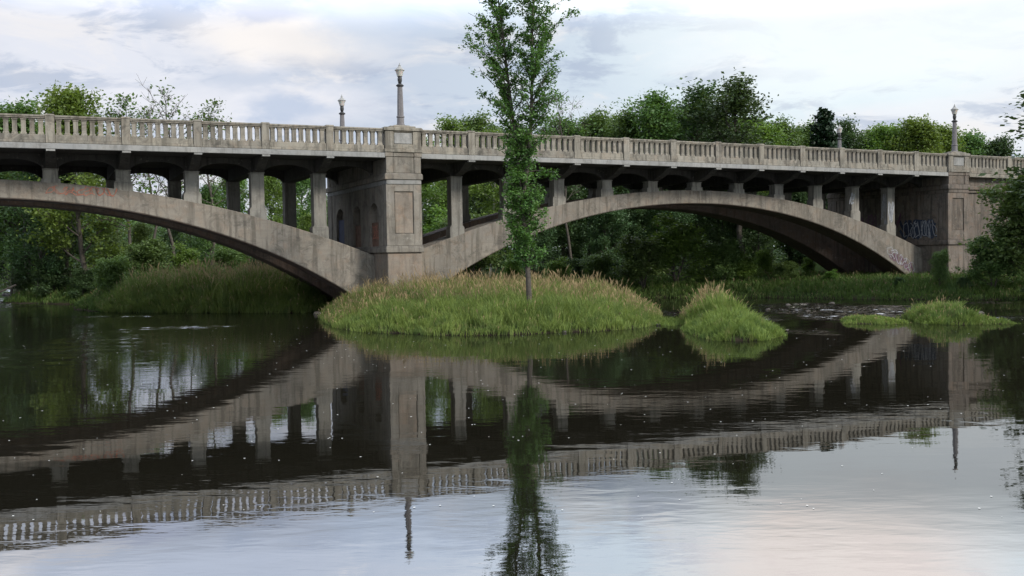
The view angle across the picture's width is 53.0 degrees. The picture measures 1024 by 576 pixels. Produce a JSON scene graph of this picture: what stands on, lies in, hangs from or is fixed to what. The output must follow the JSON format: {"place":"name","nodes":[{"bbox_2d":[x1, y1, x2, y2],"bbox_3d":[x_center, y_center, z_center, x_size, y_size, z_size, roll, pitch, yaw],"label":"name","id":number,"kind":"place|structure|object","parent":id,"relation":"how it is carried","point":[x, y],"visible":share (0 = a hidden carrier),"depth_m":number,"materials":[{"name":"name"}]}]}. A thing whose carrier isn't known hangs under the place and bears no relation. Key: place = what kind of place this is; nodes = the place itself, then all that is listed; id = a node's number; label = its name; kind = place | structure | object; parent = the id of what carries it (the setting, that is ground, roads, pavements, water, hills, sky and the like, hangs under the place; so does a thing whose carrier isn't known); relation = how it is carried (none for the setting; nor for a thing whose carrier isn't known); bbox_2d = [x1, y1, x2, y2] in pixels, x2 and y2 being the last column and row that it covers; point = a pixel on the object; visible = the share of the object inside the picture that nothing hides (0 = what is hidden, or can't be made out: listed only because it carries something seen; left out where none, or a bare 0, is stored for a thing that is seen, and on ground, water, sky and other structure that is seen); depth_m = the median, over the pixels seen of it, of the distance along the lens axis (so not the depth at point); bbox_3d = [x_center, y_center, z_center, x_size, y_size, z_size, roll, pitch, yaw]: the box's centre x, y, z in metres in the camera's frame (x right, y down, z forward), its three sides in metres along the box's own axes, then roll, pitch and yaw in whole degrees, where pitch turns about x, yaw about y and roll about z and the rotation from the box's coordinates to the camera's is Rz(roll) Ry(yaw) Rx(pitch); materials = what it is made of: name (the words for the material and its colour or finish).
{"place":"outdoors","nodes":[
{"label":"outdoors","id":0,"kind":"place"},
{"bbox_2d":[0,279,1023,575],"bbox_3d":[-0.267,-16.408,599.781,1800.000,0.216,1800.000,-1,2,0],"label":"river water","id":1,"kind":"structure","parent":0,"point":[620,453],"depth_m":14.22,"materials":[{"name":"liquid"}]},
{"bbox_2d":[8,319,1022,519],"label":"floating flecks","id":2,"kind":"object","parent":1,"relation":"on","point":[488,436],"visible":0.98,"depth_m":17.04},
{"bbox_2d":[0,0,1023,250],"label":"sky","id":3,"kind":"structure","parent":0,"point":[271,61],"materials":[{"name":"white"}]},
{"bbox_2d":[1,248,1023,340],"bbox_3d":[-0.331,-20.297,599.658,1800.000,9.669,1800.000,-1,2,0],"label":"ground","id":4,"kind":"structure","parent":0,"point":[817,266],"depth_m":55.37,"materials":[{"name":"soil"}]},
{"bbox_2d":[0,172,36,296],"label":"leafy tree","id":5,"kind":"object","parent":4,"relation":"on","point":[5,274],"visible":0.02,"depth_m":81.71,"materials":[{"name":"green plant"}]},
{"bbox_2d":[7,267,35,290],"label":"bush","id":6,"kind":"object","parent":4,"relation":"on","point":[22,282],"visible":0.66,"depth_m":70.50,"materials":[{"name":"green plant"}]},
{"bbox_2d":[0,171,74,286],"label":"leafy tree","id":7,"kind":"object","parent":4,"relation":"on","point":[18,260],"visible":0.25,"depth_m":68.20,"materials":[{"name":"green plant"}]},
{"bbox_2d":[0,91,77,289],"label":"leafy tree","id":8,"kind":"object","parent":4,"relation":"on","point":[19,108],"visible":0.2,"depth_m":71.95,"materials":[{"name":"green plant"}]},
{"bbox_2d":[0,106,83,293],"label":"leafy tree","id":9,"kind":"object","parent":4,"relation":"on","point":[10,214],"visible":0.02,"depth_m":78.96,"materials":[{"name":"green plant"}]},
{"bbox_2d":[25,255,74,296],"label":"bush","id":10,"kind":"object","parent":4,"relation":"on","point":[56,280],"visible":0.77,"depth_m":68.22,"materials":[{"name":"green plant"}]},
{"bbox_2d":[20,172,98,285],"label":"leafy tree","id":11,"kind":"object","parent":4,"relation":"on","point":[76,237],"visible":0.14,"depth_m":69.71,"materials":[{"name":"green plant"}]},
{"bbox_2d":[31,211,88,276],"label":"leafy tree","id":12,"kind":"object","parent":4,"relation":"on","point":[77,265],"visible":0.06,"depth_m":76.45,"materials":[{"name":"green plant"}]},
{"bbox_2d":[3,275,127,311],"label":"bank grass","id":13,"kind":"structure","parent":4,"relation":"on","point":[87,300],"depth_m":66.88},
{"bbox_2d":[16,80,142,294],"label":"leafy tree","id":14,"kind":"object","parent":4,"relation":"on","point":[68,101],"visible":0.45,"depth_m":65.60,"materials":[{"name":"green plant"}]},
{"bbox_2d":[64,267,98,297],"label":"bush","id":15,"kind":"object","parent":4,"relation":"on","point":[82,282],"visible":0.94,"depth_m":66.31,"materials":[{"name":"green plant"}]},
{"bbox_2d":[82,214,128,273],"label":"leafy tree","id":16,"kind":"object","parent":4,"relation":"on","point":[116,240],"visible":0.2,"depth_m":71.33,"materials":[{"name":"green plant"}]},
{"bbox_2d":[89,253,132,292],"bbox_3d":[-23.421,-0.626,60.010,2.735,2.889,3.043,-2,2,-21],"label":"bush","id":17,"kind":"object","parent":4,"relation":"on","point":[113,270],"visible":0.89,"depth_m":59.57,"materials":[{"name":"green plant"}]},
{"bbox_2d":[71,92,160,277],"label":"leafy tree","id":18,"kind":"object","parent":4,"relation":"on","point":[124,104],"visible":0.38,"depth_m":65.19,"materials":[{"name":"green plant"}]},
{"bbox_2d":[123,222,158,252],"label":"leafy tree","id":19,"kind":"object","parent":4,"relation":"on","point":[139,228],"visible":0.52,"depth_m":77.39,"materials":[{"name":"green plant"}]},
{"bbox_2d":[111,96,183,238],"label":"bare tree","id":20,"kind":"object","parent":4,"relation":"on","point":[160,192],"visible":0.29,"depth_m":72.69,"materials":[{"name":"plant"}]},
{"bbox_2d":[119,236,178,279],"bbox_3d":[-22.722,-1.404,64.020,3.545,3.745,3.944,1,2,41],"label":"bush","id":21,"kind":"object","parent":4,"relation":"on","point":[152,252],"visible":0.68,"depth_m":63.29,"materials":[{"name":"green plant"}]},
{"bbox_2d":[157,228,190,271],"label":"leafy tree","id":22,"kind":"object","parent":4,"relation":"on","point":[174,233],"visible":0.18,"depth_m":79.79,"materials":[{"name":"green plant"}]},
{"bbox_2d":[133,73,218,267],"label":"bare tree","id":23,"kind":"object","parent":4,"relation":"on","point":[154,175],"visible":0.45,"depth_m":67.44,"materials":[{"name":"plant"}]},
{"bbox_2d":[169,238,204,274],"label":"bush","id":24,"kind":"object","parent":4,"relation":"on","point":[183,256],"visible":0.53,"depth_m":65.84,"materials":[{"name":"green plant"}]},
{"bbox_2d":[158,98,248,264],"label":"leafy tree","id":25,"kind":"object","parent":4,"relation":"on","point":[214,103],"visible":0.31,"depth_m":73.87,"materials":[{"name":"green plant"}]},
{"bbox_2d":[184,177,227,267],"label":"leafy tree","id":26,"kind":"object","parent":4,"relation":"on","point":[204,191],"visible":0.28,"depth_m":76.96,"materials":[{"name":"green plant"}]},
{"bbox_2d":[94,257,334,312],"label":"reed grass","id":27,"kind":"structure","parent":4,"relation":"on","point":[257,289],"depth_m":53.70,"materials":[{"name":"plant"}]},
{"bbox_2d":[207,243,248,272],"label":"bush","id":28,"kind":"object","parent":4,"relation":"on","point":[225,255],"visible":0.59,"depth_m":65.41,"materials":[{"name":"green plant"}]},
{"bbox_2d":[208,177,273,264],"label":"leafy tree","id":29,"kind":"object","parent":4,"relation":"on","point":[243,183],"visible":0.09,"depth_m":79.88,"materials":[{"name":"green plant"}]},
{"bbox_2d":[246,256,269,271],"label":"bush","id":30,"kind":"object","parent":4,"relation":"on","point":[257,261],"visible":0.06,"depth_m":63.84,"materials":[{"name":"green plant"}]},
{"bbox_2d":[247,176,307,225],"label":"leafy tree","id":31,"kind":"object","parent":4,"relation":"on","point":[272,185],"visible":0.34,"depth_m":76.62,"materials":[{"name":"green plant"}]},
{"bbox_2d":[275,178,327,228],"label":"leafy tree","id":32,"kind":"object","parent":4,"relation":"on","point":[302,189],"visible":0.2,"depth_m":80.72,"materials":[{"name":"green plant"}]},
{"bbox_2d":[297,212,310,231],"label":"leafy tree","id":33,"kind":"object","parent":4,"relation":"on","point":[306,223],"visible":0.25,"depth_m":69.78,"materials":[{"name":"green plant"}]},
{"bbox_2d":[421,136,446,233],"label":"birch tree","id":34,"kind":"object","parent":4,"relation":"on","point":[427,191],"visible":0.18,"depth_m":83.97,"materials":[{"name":"green plant"}]},
{"bbox_2d":[72,189,827,278],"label":"undergrowth","id":35,"kind":"object","parent":4,"relation":"on","point":[487,268],"visible":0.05,"depth_m":90.33,"materials":[{"name":"green plant"}]},
{"bbox_2d":[428,113,476,215],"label":"tree","id":36,"kind":"object","parent":4,"relation":"on","point":[448,125],"visible":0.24,"depth_m":87.29,"materials":[{"name":"green plant"}]},
{"bbox_2d":[423,200,486,275],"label":"bush","id":37,"kind":"object","parent":4,"relation":"on","point":[438,211],"visible":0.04,"depth_m":76.33,"materials":[{"name":"green plant"}]},
{"bbox_2d":[432,105,497,273],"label":"leafy tree","id":38,"kind":"object","parent":4,"relation":"on","point":[473,125],"visible":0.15,"depth_m":90.00,"materials":[{"name":"green plant"}]},
{"bbox_2d":[435,210,514,276],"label":"bush","id":39,"kind":"object","parent":4,"relation":"on","point":[488,260],"visible":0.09,"depth_m":74.15,"materials":[{"name":"green plant"}]},
{"bbox_2d":[472,119,501,269],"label":"leafy tree","id":40,"kind":"object","parent":4,"relation":"on","point":[495,126],"visible":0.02,"depth_m":96.73,"materials":[{"name":"green plant"}]},
{"bbox_2d":[468,126,511,276],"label":"birch tree","id":41,"kind":"object","parent":4,"relation":"on","point":[493,192],"visible":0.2,"depth_m":78.87,"materials":[{"name":"green plant"}]},
{"bbox_2d":[317,265,663,335],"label":"tall grass","id":42,"kind":"structure","parent":4,"relation":"on","point":[497,305],"depth_m":38.43,"materials":[{"name":"plant"}]},
{"bbox_2d":[497,251,525,278],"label":"bush","id":43,"kind":"object","parent":4,"relation":"on","point":[515,266],"visible":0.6,"depth_m":67.87,"materials":[{"name":"green plant"}]},
{"bbox_2d":[0,113,1023,300],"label":"arch bridge","id":44,"kind":"structure","parent":4,"relation":"on","point":[898,212],"depth_m":51.76,"materials":[{"name":"concrete"}]},
{"bbox_2d":[338,94,345,143],"bbox_3d":[-9.432,-9.284,57.036,0.470,2.920,0.470,-2,2,-25],"label":"street lamp","id":45,"kind":"object","parent":44,"relation":"on","point":[341,100],"visible":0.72,"depth_m":56.93,"materials":[{"name":"grey"}]},
{"bbox_2d":[395,63,404,124],"bbox_3d":[-5.237,-9.066,48.027,0.470,2.920,0.470,-2,2,-25],"label":"street lamp","id":46,"kind":"object","parent":44,"relation":"on","point":[399,70],"visible":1,"depth_m":47.92,"materials":[{"name":"grey"}]},
{"bbox_2d":[836,124,842,147],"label":"street lamp","id":47,"kind":"object","parent":44,"relation":"on","point":[839,128],"visible":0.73,"depth_m":72.01,"materials":[{"name":"grey"}]},
{"bbox_2d":[951,104,958,150],"bbox_3d":[27.206,-9.845,63.116,0.470,2.920,0.470,-2,2,-25],"label":"street lamp","id":48,"kind":"object","parent":44,"relation":"on","point":[954,110],"visible":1,"depth_m":63.01,"materials":[{"name":"grey"}]},
{"bbox_2d":[0,149,1023,284],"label":"distant wood","id":49,"kind":"object","parent":4,"relation":"on","point":[5,280],"depth_m":134.76,"materials":[{"name":"green plant"}]},
{"bbox_2d":[458,0,579,303],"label":"poplar tree","id":50,"kind":"object","parent":4,"relation":"on","point":[519,144],"visible":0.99,"depth_m":37.67,"materials":[{"name":"green plant"}]},
{"bbox_2d":[483,119,562,257],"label":"leafy tree","id":51,"kind":"object","parent":4,"relation":"on","point":[529,185],"visible":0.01,"depth_m":85.15,"materials":[{"name":"green plant"}]},
{"bbox_2d":[512,187,557,273],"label":"leafy tree","id":52,"kind":"object","parent":4,"relation":"on","point":[544,238],"visible":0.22,"depth_m":77.20,"materials":[{"name":"green plant"}]},
{"bbox_2d":[532,124,547,265],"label":"leafy tree","id":53,"kind":"object","parent":4,"relation":"on","point":[539,130],"visible":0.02,"depth_m":95.14,"materials":[{"name":"green plant"}]},
{"bbox_2d":[542,256,575,283],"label":"bush","id":54,"kind":"object","parent":4,"relation":"on","point":[556,264],"visible":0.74,"depth_m":65.60,"materials":[{"name":"green plant"}]},
{"bbox_2d":[534,106,594,264],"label":"leafy tree","id":55,"kind":"object","parent":4,"relation":"on","point":[574,132],"visible":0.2,"depth_m":89.67,"materials":[{"name":"green plant"}]},
{"bbox_2d":[535,85,602,259],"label":"tree","id":56,"kind":"object","parent":4,"relation":"on","point":[565,193],"visible":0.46,"depth_m":79.38,"materials":[{"name":"plant"}]},
{"bbox_2d":[544,185,594,271],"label":"leafy tree","id":57,"kind":"object","parent":4,"relation":"on","point":[575,239],"visible":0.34,"depth_m":81.15,"materials":[{"name":"green plant"}]},
{"bbox_2d":[566,256,585,278],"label":"bush","id":58,"kind":"object","parent":4,"relation":"on","point":[574,264],"visible":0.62,"depth_m":67.56,"materials":[{"name":"green plant"}]},
{"bbox_2d":[562,102,623,251],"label":"leafy tree","id":59,"kind":"object","parent":4,"relation":"on","point":[596,116],"visible":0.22,"depth_m":90.24,"materials":[{"name":"green plant"}]},
{"bbox_2d":[575,116,615,255],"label":"leafy tree","id":60,"kind":"object","parent":4,"relation":"on","point":[588,251],"visible":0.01,"depth_m":97.32,"materials":[{"name":"green plant"}]},
{"bbox_2d":[579,250,616,281],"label":"bush","id":61,"kind":"object","parent":4,"relation":"on","point":[598,263],"visible":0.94,"depth_m":65.40,"materials":[{"name":"green plant"}]},
{"bbox_2d":[580,188,636,264],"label":"leafy tree","id":62,"kind":"object","parent":4,"relation":"on","point":[602,227],"visible":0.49,"depth_m":79.76,"materials":[{"name":"green plant"}]},
{"bbox_2d":[608,260,621,278],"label":"bush","id":63,"kind":"object","parent":4,"relation":"on","point":[617,264],"visible":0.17,"depth_m":67.80,"materials":[{"name":"green plant"}]},
{"bbox_2d":[594,105,657,233],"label":"leafy tree","id":64,"kind":"object","parent":4,"relation":"on","point":[620,130],"visible":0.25,"depth_m":87.30,"materials":[{"name":"green plant"}]},
{"bbox_2d":[615,186,658,262],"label":"leafy tree","id":65,"kind":"object","parent":4,"relation":"on","point":[640,219],"visible":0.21,"depth_m":83.06,"materials":[{"name":"green plant"}]},
{"bbox_2d":[611,232,670,289],"bbox_3d":[8.074,-1.614,63.448,3.976,3.653,4.424,-1,2,6],"label":"bush","id":66,"kind":"object","parent":4,"relation":"on","point":[636,252],"visible":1,"depth_m":62.73,"materials":[{"name":"green plant"}]},
{"bbox_2d":[609,86,703,271],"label":"leafy tree","id":67,"kind":"object","parent":4,"relation":"on","point":[653,114],"visible":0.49,"depth_m":84.80,"materials":[{"name":"green plant"}]},
{"bbox_2d":[652,190,700,271],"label":"leafy tree","id":68,"kind":"object","parent":4,"relation":"on","point":[684,217],"visible":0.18,"depth_m":81.44,"materials":[{"name":"green plant"}]},
{"bbox_2d":[642,101,712,267],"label":"leafy tree","id":69,"kind":"object","parent":4,"relation":"on","point":[691,214],"visible":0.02,"depth_m":97.57,"materials":[{"name":"green plant"}]},
{"bbox_2d":[640,213,721,282],"bbox_3d":[10.254,-2.480,64.152,6.001,4.943,4.405,-1,2,7],"label":"bush","id":70,"kind":"object","parent":4,"relation":"on","point":[675,243],"visible":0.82,"depth_m":63.89,"materials":[{"name":"green plant"}]},
{"bbox_2d":[657,76,732,269],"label":"leafy tree","id":71,"kind":"object","parent":4,"relation":"on","point":[693,99],"visible":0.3,"depth_m":87.37,"materials":[{"name":"green plant"}]},
{"bbox_2d":[692,108,740,237],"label":"leafy tree","id":72,"kind":"object","parent":4,"relation":"on","point":[718,141],"visible":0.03,"depth_m":95.33,"materials":[{"name":"green plant"}]},
{"bbox_2d":[692,191,744,259],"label":"leafy tree","id":73,"kind":"object","parent":4,"relation":"on","point":[714,235],"visible":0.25,"depth_m":85.09,"materials":[{"name":"green plant"}]},
{"bbox_2d":[701,237,750,281],"bbox_3d":[13.200,-1.679,64.025,3.548,3.063,3.189,-2,2,-26],"label":"bush","id":74,"kind":"object","parent":4,"relation":"on","point":[724,265],"visible":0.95,"depth_m":63.30,"materials":[{"name":"green plant"}]},
{"bbox_2d":[675,67,781,271],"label":"leafy tree","id":75,"kind":"object","parent":4,"relation":"on","point":[736,102],"visible":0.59,"depth_m":83.06,"materials":[{"name":"green plant"}]},
{"bbox_2d":[677,278,787,340],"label":"tall grass","id":76,"kind":"structure","parent":4,"relation":"on","point":[715,314],"depth_m":33.21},
{"bbox_2d":[451,261,1023,299],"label":"bank grass","id":77,"kind":"structure","parent":4,"relation":"on","point":[858,282],"depth_m":59.16,"materials":[{"name":"plant"}]},
{"bbox_2d":[735,251,759,280],"bbox_3d":[14.611,-1.305,64.037,2.022,2.182,2.754,0,2,27],"label":"bush","id":78,"kind":"object","parent":4,"relation":"on","point":[751,268],"visible":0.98,"depth_m":63.73,"materials":[{"name":"green plant"}]},
{"bbox_2d":[703,114,796,249],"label":"leafy tree","id":79,"kind":"object","parent":4,"relation":"on","point":[742,125],"visible":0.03,"depth_m":93.81,"materials":[{"name":"green plant"}]},
{"bbox_2d":[733,192,777,269],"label":"leafy tree","id":80,"kind":"object","parent":4,"relation":"on","point":[763,241],"visible":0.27,"depth_m":83.31,"materials":[{"name":"green plant"}]},
{"bbox_2d":[752,244,776,275],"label":"bush","id":81,"kind":"object","parent":4,"relation":"on","point":[764,258],"visible":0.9,"depth_m":67.64,"materials":[{"name":"green plant"}]},
{"bbox_2d":[729,120,807,265],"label":"leafy tree","id":82,"kind":"object","parent":4,"relation":"on","point":[768,132],"visible":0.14,"depth_m":90.50,"materials":[{"name":"green plant"}]},
{"bbox_2d":[765,113,807,258],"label":"leafy tree","id":83,"kind":"object","parent":4,"relation":"on","point":[792,136],"visible":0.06,"depth_m":94.89,"materials":[{"name":"green plant"}]},
{"bbox_2d":[770,260,802,280],"bbox_3d":[16.789,-0.971,63.029,2.105,1.538,1.892,-1,2,-4],"label":"bush","id":84,"kind":"object","parent":4,"relation":"on","point":[787,267],"visible":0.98,"depth_m":62.67,"materials":[{"name":"green plant"}]},
{"bbox_2d":[777,191,807,266],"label":"leafy tree","id":85,"kind":"object","parent":4,"relation":"on","point":[796,196],"visible":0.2,"depth_m":87.72,"materials":[{"name":"green plant"}]},
{"bbox_2d":[800,257,816,272],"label":"bush","id":86,"kind":"object","parent":4,"relation":"on","point":[808,265],"visible":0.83,"depth_m":69.71,"materials":[{"name":"green plant"}]},
{"bbox_2d":[790,117,827,200],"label":"leafy tree","id":87,"kind":"object","parent":4,"relation":"on","point":[805,129],"visible":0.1,"depth_m":97.83,"materials":[{"name":"green plant"}]},
{"bbox_2d":[780,107,847,263],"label":"conifer tree","id":88,"kind":"object","parent":4,"relation":"on","point":[825,136],"visible":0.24,"depth_m":88.83,"materials":[{"name":"green plant"}]},
{"bbox_2d":[821,269,840,281],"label":"bush","id":89,"kind":"object","parent":4,"relation":"on","point":[829,275],"visible":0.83,"depth_m":60.83,"materials":[{"name":"green plant"}]},
{"bbox_2d":[826,113,871,205],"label":"leafy tree","id":90,"kind":"object","parent":4,"relation":"on","point":[849,135],"visible":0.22,"depth_m":92.78,"materials":[{"name":"green plant"}]},
{"bbox_2d":[849,121,887,149],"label":"leafy tree","id":91,"kind":"object","parent":4,"relation":"on","point":[863,132],"visible":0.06,"depth_m":96.25,"materials":[{"name":"green plant"}]},
{"bbox_2d":[840,313,911,323],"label":"short grass","id":92,"kind":"structure","parent":4,"relation":"on","point":[871,319],"depth_m":37.02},
{"bbox_2d":[859,121,908,150],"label":"leafy tree","id":93,"kind":"object","parent":4,"relation":"on","point":[882,132],"visible":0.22,"depth_m":90.95,"materials":[{"name":"green plant"}]},
{"bbox_2d":[879,113,949,152],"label":"leafy tree","id":94,"kind":"object","parent":4,"relation":"on","point":[913,132],"visible":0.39,"depth_m":88.38,"materials":[{"name":"green plant"}]},
{"bbox_2d":[927,248,951,284],"bbox_3d":[23.117,-1.058,55.523,1.323,2.329,1.472,0,2,34],"label":"bush","id":95,"kind":"object","parent":4,"relation":"on","point":[940,272],"visible":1,"depth_m":55.23,"materials":[{"name":"green plant"}]},
{"bbox_2d":[929,122,968,152],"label":"leafy tree","id":96,"kind":"object","parent":4,"relation":"on","point":[947,140],"visible":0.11,"depth_m":91.30,"materials":[{"name":"green plant"}]},
{"bbox_2d":[895,295,1017,324],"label":"short grass","id":97,"kind":"structure","parent":4,"relation":"on","point":[941,312],"depth_m":36.37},
{"bbox_2d":[956,276,973,288],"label":"bush","id":98,"kind":"object","parent":4,"relation":"on","point":[961,281],"visible":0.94,"depth_m":54.47,"materials":[{"name":"green plant"}]},
{"bbox_2d":[958,125,992,155],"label":"leafy tree","id":99,"kind":"object","parent":4,"relation":"on","point":[975,142],"visible":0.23,"depth_m":97.96,"materials":[{"name":"green plant"}]},
{"bbox_2d":[951,232,1023,289],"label":"bush","id":100,"kind":"object","parent":4,"relation":"on","point":[994,270],"visible":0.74,"depth_m":53.62,"materials":[{"name":"green plant"}]},
{"bbox_2d":[958,172,1023,276],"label":"bush","id":101,"kind":"object","parent":4,"relation":"on","point":[1012,227],"visible":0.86,"depth_m":52.95,"materials":[{"name":"green plant"}]},
{"bbox_2d":[978,90,1023,215],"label":"leafy tree","id":102,"kind":"object","parent":4,"relation":"on","point":[1016,170],"visible":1,"depth_m":49.81,"materials":[{"name":"green plant"}]},
{"bbox_2d":[981,132,1023,156],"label":"leafy tree","id":103,"kind":"object","parent":4,"relation":"on","point":[1001,147],"visible":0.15,"depth_m":97.25,"materials":[{"name":"green plant"}]},
{"bbox_2d":[633,313,684,325],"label":"grass","id":104,"kind":"structure","parent":0,"point":[670,320],"depth_m":38.59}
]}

